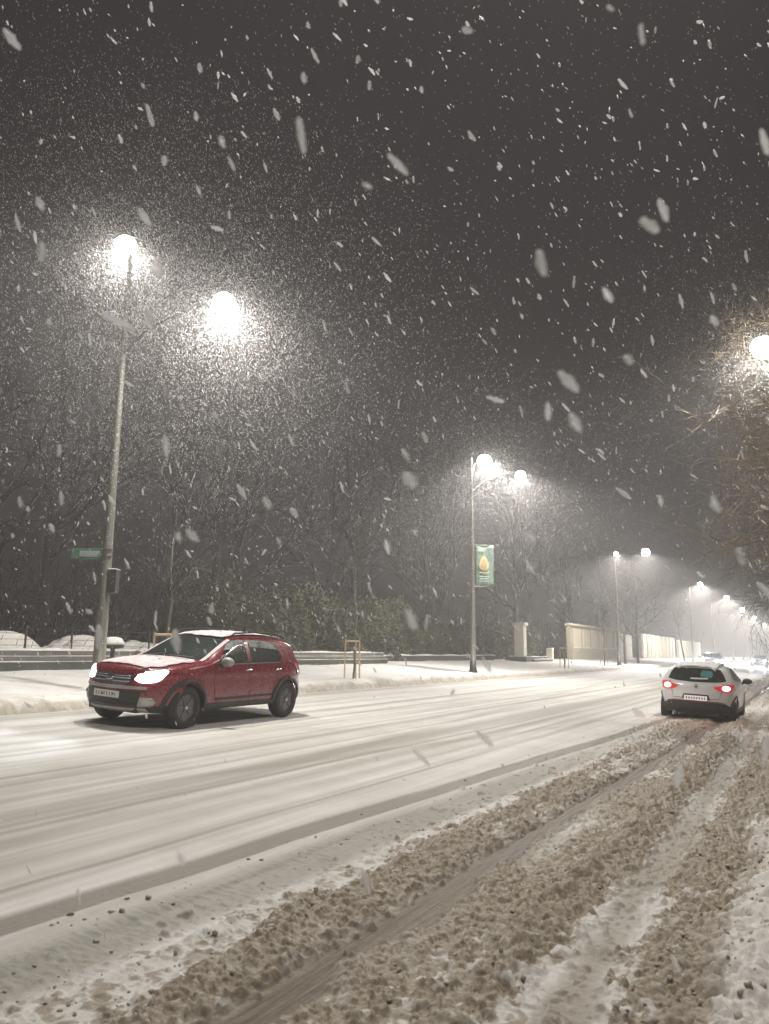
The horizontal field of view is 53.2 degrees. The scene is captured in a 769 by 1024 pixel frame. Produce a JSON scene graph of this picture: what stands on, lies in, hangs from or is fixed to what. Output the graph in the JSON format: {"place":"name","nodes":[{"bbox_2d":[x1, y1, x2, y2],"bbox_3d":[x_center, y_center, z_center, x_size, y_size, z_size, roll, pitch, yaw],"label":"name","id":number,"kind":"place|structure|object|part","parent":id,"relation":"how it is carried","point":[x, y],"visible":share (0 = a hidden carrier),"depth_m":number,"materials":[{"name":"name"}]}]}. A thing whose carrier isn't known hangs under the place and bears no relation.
{"place":"outdoors","nodes":[
{"label":"outdoors","id":0,"kind":"place"},
{"bbox_2d":[0,660,768,1023],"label":"road","id":1,"kind":"structure","parent":0,"point":[116,820],"depth_m":5.53,"materials":[{"name":"white snow"}]},
{"bbox_2d":[86,628,299,728],"bbox_3d":[-3.192,2.802,13.395,2.220,1.528,4.147,-1,-10,29],"label":"car","id":2,"kind":"object","parent":1,"relation":"on","point":[231,672],"visible":1,"depth_m":12.51,"materials":[{"name":"red paint"}]},
{"bbox_3d":[-2.591,2.343,12.953,0.169,0.386,0.768,-5,-12,28],"label":"side window","id":3,"kind":"part","parent":2,"relation":"part of","materials":[{"name":"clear glass"}]},
{"bbox_3d":[-2.139,2.492,13.745,0.145,0.386,0.879,-5,-12,28],"label":"side window","id":4,"kind":"part","parent":2,"relation":"part of","materials":[{"name":"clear glass"}]},
{"bbox_2d":[2,723,768,1023],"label":"slush","id":5,"kind":"object","parent":1,"relation":"on","point":[737,1013],"visible":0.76,"depth_m":4.04,"materials":[{"name":"brown snow"}]},
{"bbox_2d":[661,661,751,721],"bbox_3d":[8.339,4.610,19.982,2.166,1.431,4.004,-2,-10,29],"label":"car","id":6,"kind":"object","parent":1,"relation":"on","point":[684,690],"visible":0.98,"depth_m":18.41,"materials":[{"name":"white paint"}]},
{"bbox_3d":[7.530,3.927,18.539,1.301,0.333,0.311,-2,-10,29],"label":"rear window","id":7,"kind":"part","parent":6,"relation":"part of","materials":[{"name":"black glass"}]},
{"bbox_3d":[8.617,4.045,19.002,0.191,0.324,1.147,-2,-10,29],"label":"side window","id":8,"kind":"part","parent":6,"relation":"part of","materials":[{"name":"grey glass"}]},
{"bbox_2d":[698,652,723,663],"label":"car","id":9,"kind":"object","parent":1,"relation":"on","point":[716,657],"visible":0.55,"depth_m":70.14,"materials":[{"name":"paint"}]},
{"bbox_2d":[749,654,768,667],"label":"car","id":10,"kind":"object","parent":1,"relation":"on","point":[757,659],"visible":0.91,"depth_m":90.86,"materials":[{"name":"grey paint"}]},
{"bbox_2d":[0,0,768,1012],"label":"falling snow","id":11,"kind":"structure","parent":0,"point":[196,294],"depth_m":14.81,"materials":[{"name":"white snow"}]},
{"bbox_2d":[0,655,768,715],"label":"pavement","id":12,"kind":"structure","parent":0,"point":[61,690],"depth_m":25.20,"materials":[{"name":"white snow"}]},
{"bbox_2d":[0,631,40,648],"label":"snow covered shrub","id":13,"kind":"object","parent":12,"relation":"on","point":[10,639],"visible":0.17,"depth_m":20.07,"materials":[{"name":"white snow"}]},
{"bbox_2d":[0,24,94,366],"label":"bare tree","id":14,"kind":"object","parent":12,"relation":"on","point":[38,157],"visible":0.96,"depth_m":21.30,"materials":[{"name":"brown plant"}]},
{"bbox_2d":[0,32,163,409],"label":"bare tree","id":15,"kind":"object","parent":12,"relation":"on","point":[45,146],"visible":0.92,"depth_m":26.34,"materials":[{"name":"brown plant"}]},
{"bbox_2d":[42,635,126,649],"bbox_3d":[-8.752,4.168,22.461,2.407,1.153,2.805,-5,-12,28],"label":"snow covered shrub","id":16,"kind":"object","parent":12,"relation":"on","point":[83,645],"visible":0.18,"depth_m":21.89,"materials":[{"name":"white snow"}]},
{"bbox_2d":[0,181,188,553],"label":"bare tree","id":17,"kind":"object","parent":12,"relation":"on","point":[17,484],"visible":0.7,"depth_m":37.68,"materials":[{"name":"brown plant"}]},
{"bbox_2d":[106,637,124,657],"bbox_3d":[-6.502,3.523,18.316,0.540,1.090,0.532,-5,-12,28],"label":"mailbox","id":18,"kind":"object","parent":12,"relation":"on","point":[113,643],"visible":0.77,"depth_m":18.23,"materials":[{"name":"metal"}]},
{"bbox_2d":[119,640,156,648],"bbox_3d":[-7.529,4.604,24.619,2.316,1.061,2.569,-5,-12,28],"label":"snow covered shrub","id":19,"kind":"object","parent":12,"relation":"on","point":[137,645],"visible":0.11,"depth_m":24.05,"materials":[{"name":"white snow"}]},
{"bbox_2d":[21,175,277,646],"bbox_3d":[-9.668,-3.264,29.211,11.394,18.054,10.134,-8,-13,40],"label":"bare tree","id":20,"kind":"object","parent":12,"relation":"on","point":[53,524],"visible":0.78,"depth_m":28.40,"materials":[{"name":"brown plant"}]},
{"bbox_2d":[86,234,234,690],"bbox_3d":[-4.552,-1.348,15.614,3.400,10.039,0.490,-5,-12,28],"label":"street lamp","id":21,"kind":"object","parent":12,"relation":"on","point":[101,628],"visible":0.81,"depth_m":15.99,"materials":[{"name":"metal"}]},
{"bbox_2d":[71,548,113,558],"bbox_3d":[-6.032,0.869,15.916,0.838,0.220,0.244,0,-10,2],"label":"street sign","id":22,"kind":"object","parent":21,"relation":"attached to","point":[84,553],"visible":0.96,"depth_m":15.84,"materials":[{"name":"green metal"}]},
{"bbox_2d":[107,568,120,592],"bbox_3d":[-5.575,1.418,15.810,0.180,0.495,0.260,1,-10,-1],"label":"control box","id":23,"kind":"object","parent":21,"relation":"attached to","point":[114,576],"visible":1,"depth_m":15.71,"materials":[{"name":"metal"}]},
{"bbox_2d":[152,632,173,646],"bbox_3d":[-4.911,3.400,17.310,0.546,1.371,0.480,-2,-10,13],"label":"tree stake frame","id":24,"kind":"object","parent":12,"relation":"on","point":[171,634],"visible":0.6,"depth_m":17.22,"materials":[{"name":"brown wood"}]},
{"bbox_2d":[134,528,211,638],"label":"sapling","id":25,"kind":"object","parent":12,"relation":"on","point":[173,587],"visible":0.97,"depth_m":17.44,"materials":[{"name":"brown plant"}]},
{"bbox_2d":[0,648,387,671],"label":"wall","id":26,"kind":"structure","parent":12,"relation":"on","point":[30,659],"depth_m":20.37,"materials":[{"name":"concrete"}]},
{"bbox_2d":[0,627,312,650],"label":"wire fence","id":27,"kind":"object","parent":26,"relation":"on","point":[71,634],"visible":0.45,"depth_m":20.88,"materials":[{"name":"metal"}]},
{"bbox_2d":[81,277,335,640],"bbox_3d":[-7.851,-2.095,32.670,9.712,16.977,9.742,-3,-11,19],"label":"bare tree","id":28,"kind":"object","parent":12,"relation":"on","point":[179,548],"visible":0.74,"depth_m":31.16,"materials":[{"name":"brown plant"}]},
{"bbox_2d":[101,311,349,592],"bbox_3d":[-7.824,-1.429,41.524,10.594,18.874,11.912,-8,-13,40],"label":"bare tree","id":29,"kind":"object","parent":12,"relation":"on","point":[237,545],"visible":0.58,"depth_m":42.10,"materials":[{"name":"brown plant"}]},
{"bbox_2d":[80,268,416,606],"bbox_3d":[-6.770,-2.362,36.570,19.486,18.958,11.960,-5,-12,28],"label":"bare tree","id":30,"kind":"object","parent":12,"relation":"on","point":[216,550],"visible":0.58,"depth_m":35.50,"materials":[{"name":"brown plant"}]},
{"bbox_2d":[161,566,423,660],"bbox_3d":[-3.462,5.323,36.505,4.601,3.892,16.620,-5,-12,28],"label":"hedge","id":31,"kind":"object","parent":12,"relation":"on","point":[290,617],"visible":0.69,"depth_m":33.92,"materials":[{"name":"green plant"}]},
{"bbox_2d":[0,527,659,658],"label":"undergrowth","id":32,"kind":"object","parent":12,"relation":"on","point":[550,639],"visible":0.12,"depth_m":27.81,"materials":[{"name":"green plant"}]},
{"bbox_2d":[343,639,359,677],"bbox_3d":[-0.964,4.713,24.261,0.546,1.371,0.480,-2,-10,13],"label":"tree stake frame","id":33,"kind":"object","parent":12,"relation":"on","point":[355,640],"visible":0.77,"depth_m":24.13,"materials":[{"name":"brown wood"}]},
{"bbox_2d":[328,504,377,678],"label":"sapling","id":34,"kind":"object","parent":12,"relation":"on","point":[355,606],"visible":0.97,"depth_m":24.69,"materials":[{"name":"brown plant"}]},
{"bbox_2d":[227,336,496,605],"bbox_3d":[-2.256,-0.734,45.270,19.486,18.958,11.960,-2,-11,16],"label":"bare tree","id":35,"kind":"object","parent":12,"relation":"on","point":[331,555],"visible":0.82,"depth_m":45.10,"materials":[{"name":"brown plant"}]},
{"bbox_2d":[286,399,437,598],"bbox_3d":[-2.115,1.148,62.183,13.466,21.336,11.976,0,-10,4],"label":"bare tree","id":36,"kind":"object","parent":12,"relation":"on","point":[330,579],"visible":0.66,"depth_m":61.24,"materials":[{"name":"brown plant"}]},
{"bbox_2d":[331,362,486,623],"bbox_3d":[1.740,0.167,49.697,10.824,18.863,10.792,4,-11,-17],"label":"bare tree","id":37,"kind":"object","parent":12,"relation":"on","point":[430,586],"visible":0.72,"depth_m":49.92,"materials":[{"name":"brown plant"}]},
{"bbox_2d":[338,389,497,627],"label":"bare tree","id":38,"kind":"object","parent":12,"relation":"on","point":[425,591],"visible":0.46,"depth_m":71.86,"materials":[{"name":"brown plant"}]},
{"bbox_2d":[393,616,484,654],"bbox_3d":[3.478,8.110,48.613,2.721,2.900,10.126,-5,-12,28],"label":"shrub","id":39,"kind":"object","parent":12,"relation":"on","point":[436,644],"visible":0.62,"depth_m":47.27,"materials":[{"name":"green plant"}]},
{"bbox_2d":[384,654,494,660],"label":"wall","id":40,"kind":"structure","parent":12,"relation":"on","point":[433,657],"depth_m":44.18,"materials":[{"name":"concrete"}]},
{"bbox_2d":[386,400,540,626],"bbox_3d":[5.364,1.015,56.728,11.365,19.806,11.331,-5,-12,31],"label":"bare tree","id":41,"kind":"object","parent":12,"relation":"on","point":[442,595],"visible":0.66,"depth_m":56.55,"materials":[{"name":"brown plant"}]},
{"bbox_2d":[468,454,525,672],"bbox_3d":[4.840,2.122,33.040,2.670,9.638,0.640,-5,-12,28],"label":"street lamp","id":42,"kind":"object","parent":12,"relation":"on","point":[483,462],"visible":0.91,"depth_m":33.29,"materials":[{"name":"metal"}]},
{"bbox_2d":[474,545,494,586],"bbox_3d":[4.320,2.352,33.545,0.960,1.845,0.112,1,-10,-1],"label":"street banner","id":43,"kind":"object","parent":42,"relation":"attached to","point":[482,564],"visible":0.99,"depth_m":33.54,"materials":[{"name":"green fabric"}]},
{"bbox_2d":[475,615,543,658],"bbox_3d":[9.628,9.999,60.548,3.082,3.566,11.124,-5,-12,28],"label":"shrub","id":44,"kind":"object","parent":12,"relation":"on","point":[499,632],"visible":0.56,"depth_m":57.57,"materials":[{"name":"green plant"}]},
{"bbox_2d":[458,461,582,621],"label":"bare tree","id":45,"kind":"object","parent":12,"relation":"on","point":[516,590],"visible":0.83,"depth_m":60.91,"materials":[{"name":"brown plant"}]},
{"bbox_2d":[509,622,531,661],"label":"gate pillar","id":46,"kind":"structure","parent":12,"relation":"on","point":[520,646],"depth_m":52.18,"materials":[{"name":"concrete"}]},
{"bbox_2d":[505,656,552,661],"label":"stone steps","id":47,"kind":"structure","parent":12,"relation":"on","point":[538,659],"depth_m":54.09,"materials":[{"name":"concrete"}]},
{"bbox_2d":[432,417,628,652],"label":"bare tree","id":48,"kind":"object","parent":12,"relation":"on","point":[529,596],"visible":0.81,"depth_m":73.71,"materials":[{"name":"brown plant"}]},
{"bbox_2d":[546,648,553,659],"bbox_3d":[13.514,11.652,62.691,0.540,1.141,0.590,-5,-12,28],"label":"stone post","id":49,"kind":"object","parent":12,"relation":"on","point":[549,652],"visible":0.75,"depth_m":62.51,"materials":[{"name":"white stone"}]},
{"bbox_2d":[504,469,608,622],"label":"bare tree","id":50,"kind":"object","parent":12,"relation":"on","point":[567,586],"visible":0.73,"depth_m":84.20,"materials":[{"name":"brown plant"}]},
{"bbox_2d":[559,647,568,667],"bbox_3d":[10.567,8.637,45.172,0.546,1.371,0.480,-2,-10,13],"label":"tree stake frame","id":51,"kind":"object","parent":12,"relation":"on","point":[568,656],"visible":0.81,"depth_m":44.97,"materials":[{"name":"brown wood"}]},
{"bbox_2d":[555,590,573,667],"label":"sapling","id":52,"kind":"object","parent":12,"relation":"on","point":[563,623],"visible":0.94,"depth_m":45.40,"materials":[{"name":"brown plant"}]},
{"bbox_2d":[565,623,620,659],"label":"boundary wall","id":53,"kind":"structure","parent":12,"relation":"on","point":[583,644],"depth_m":70.19,"materials":[{"name":"paint"}]},
{"bbox_2d":[593,601,608,665],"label":"sapling","id":54,"kind":"object","parent":12,"relation":"on","point":[603,622],"visible":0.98,"depth_m":55.03,"materials":[{"name":"brown plant"}]},
{"bbox_2d":[600,648,607,665],"bbox_3d":[15.680,10.438,54.861,0.546,1.371,0.480,-2,-10,13],"label":"tree stake frame","id":55,"kind":"object","parent":12,"relation":"on","point":[603,655],"visible":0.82,"depth_m":54.71,"materials":[{"name":"brown wood"}]},
{"bbox_2d":[556,506,657,626],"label":"bare tree","id":56,"kind":"object","parent":12,"relation":"on","point":[598,587],"visible":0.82,"depth_m":97.49,"materials":[{"name":"brown plant"}]},
{"bbox_2d":[581,557,654,663],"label":"bare tree","id":57,"kind":"object","parent":12,"relation":"on","point":[624,625],"visible":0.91,"depth_m":65.56,"materials":[{"name":"brown plant"}]},
{"bbox_2d":[557,515,694,634],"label":"bare tree","id":58,"kind":"object","parent":12,"relation":"on","point":[627,608],"visible":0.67,"depth_m":112.45,"materials":[{"name":"brown plant"}]},
{"bbox_2d":[620,634,632,658],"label":"boundary wall","id":59,"kind":"structure","parent":12,"relation":"on","point":[628,638],"depth_m":88.51,"materials":[{"name":"white paint"}]},
{"bbox_2d":[614,548,649,664],"bbox_3d":[18.853,7.219,58.264,2.800,8.926,0.600,-5,-12,28],"label":"street lamp","id":60,"kind":"object","parent":12,"relation":"on","point":[645,551],"visible":0.96,"depth_m":58.50,"materials":[{"name":"metal"}]},
{"bbox_2d":[590,513,678,633],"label":"bare tree","id":61,"kind":"object","parent":12,"relation":"on","point":[644,622],"visible":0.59,"depth_m":132.92,"materials":[{"name":"brown plant"}]},
{"bbox_2d":[594,546,683,662],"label":"bare tree","id":62,"kind":"object","parent":12,"relation":"on","point":[637,646],"visible":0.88,"depth_m":70.02,"materials":[{"name":"brown plant"}]},
{"bbox_2d":[638,634,675,658],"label":"boundary wall","id":63,"kind":"structure","parent":12,"relation":"on","point":[654,647],"depth_m":102.20,"materials":[{"name":"white paint"}]},
{"bbox_2d":[650,582,692,660],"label":"bare tree","id":64,"kind":"object","parent":12,"relation":"on","point":[677,624],"visible":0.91,"depth_m":96.98,"materials":[{"name":"brown plant"}]},
{"bbox_2d":[676,640,700,657],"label":"boundary wall","id":65,"kind":"structure","parent":12,"relation":"on","point":[687,647],"depth_m":130.83,"materials":[{"name":"white paint"}]},
{"bbox_2d":[689,582,702,660],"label":"street lamp","id":66,"kind":"object","parent":12,"relation":"on","point":[700,584],"visible":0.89,"depth_m":96.35,"materials":[{"name":"metal"}]},
{"bbox_2d":[711,595,728,652],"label":"street lamp","id":67,"kind":"object","parent":12,"relation":"on","point":[726,598],"visible":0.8,"depth_m":118.30,"materials":[{"name":"metal"}]},
{"bbox_2d":[730,607,743,659],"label":"street lamp","id":68,"kind":"object","parent":12,"relation":"on","point":[731,631],"visible":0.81,"depth_m":148.06,"materials":[{"name":"metal"}]},
{"bbox_2d":[744,616,755,658],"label":"street lamp","id":69,"kind":"object","parent":12,"relation":"on","point":[745,637],"visible":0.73,"depth_m":180.89,"materials":[{"name":"metal"}]},
{"bbox_2d":[0,0,768,656],"label":"sky","id":70,"kind":"structure","parent":0,"point":[477,118],"materials":[{"name":"black"}]},
{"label":"near pavement","id":71,"kind":"structure","parent":0,"visible":0},
{"bbox_2d":[600,262,768,609],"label":"bare tree","id":72,"kind":"object","parent":71,"relation":"on","point":[763,426],"visible":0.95,"depth_m":18.60,"materials":[{"name":"brown plant"}]},
{"bbox_2d":[654,271,768,578],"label":"bare tree","id":73,"kind":"object","parent":71,"relation":"on","point":[740,505],"visible":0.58,"depth_m":27.86,"materials":[{"name":"brown plant"}]},
{"bbox_2d":[708,374,768,550],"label":"bare tree","id":74,"kind":"object","parent":71,"relation":"on","point":[749,450],"visible":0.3,"depth_m":32.64,"materials":[{"name":"brown plant"}]},
{"bbox_2d":[718,455,768,665],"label":"bare tree","id":75,"kind":"object","parent":71,"relation":"on","point":[753,606],"visible":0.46,"depth_m":44.26,"materials":[{"name":"brown plant"}]},
{"bbox_2d":[737,493,768,623],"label":"bare tree","id":76,"kind":"object","parent":71,"relation":"on","point":[761,564],"visible":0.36,"depth_m":55.28,"materials":[{"name":"brown plant"}]},
{"bbox_2d":[750,335,768,358],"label":"street lamp","id":77,"kind":"object","parent":71,"relation":"on","point":[758,349],"visible":0.62,"depth_m":21.98,"materials":[{"name":"metal"}]}
]}

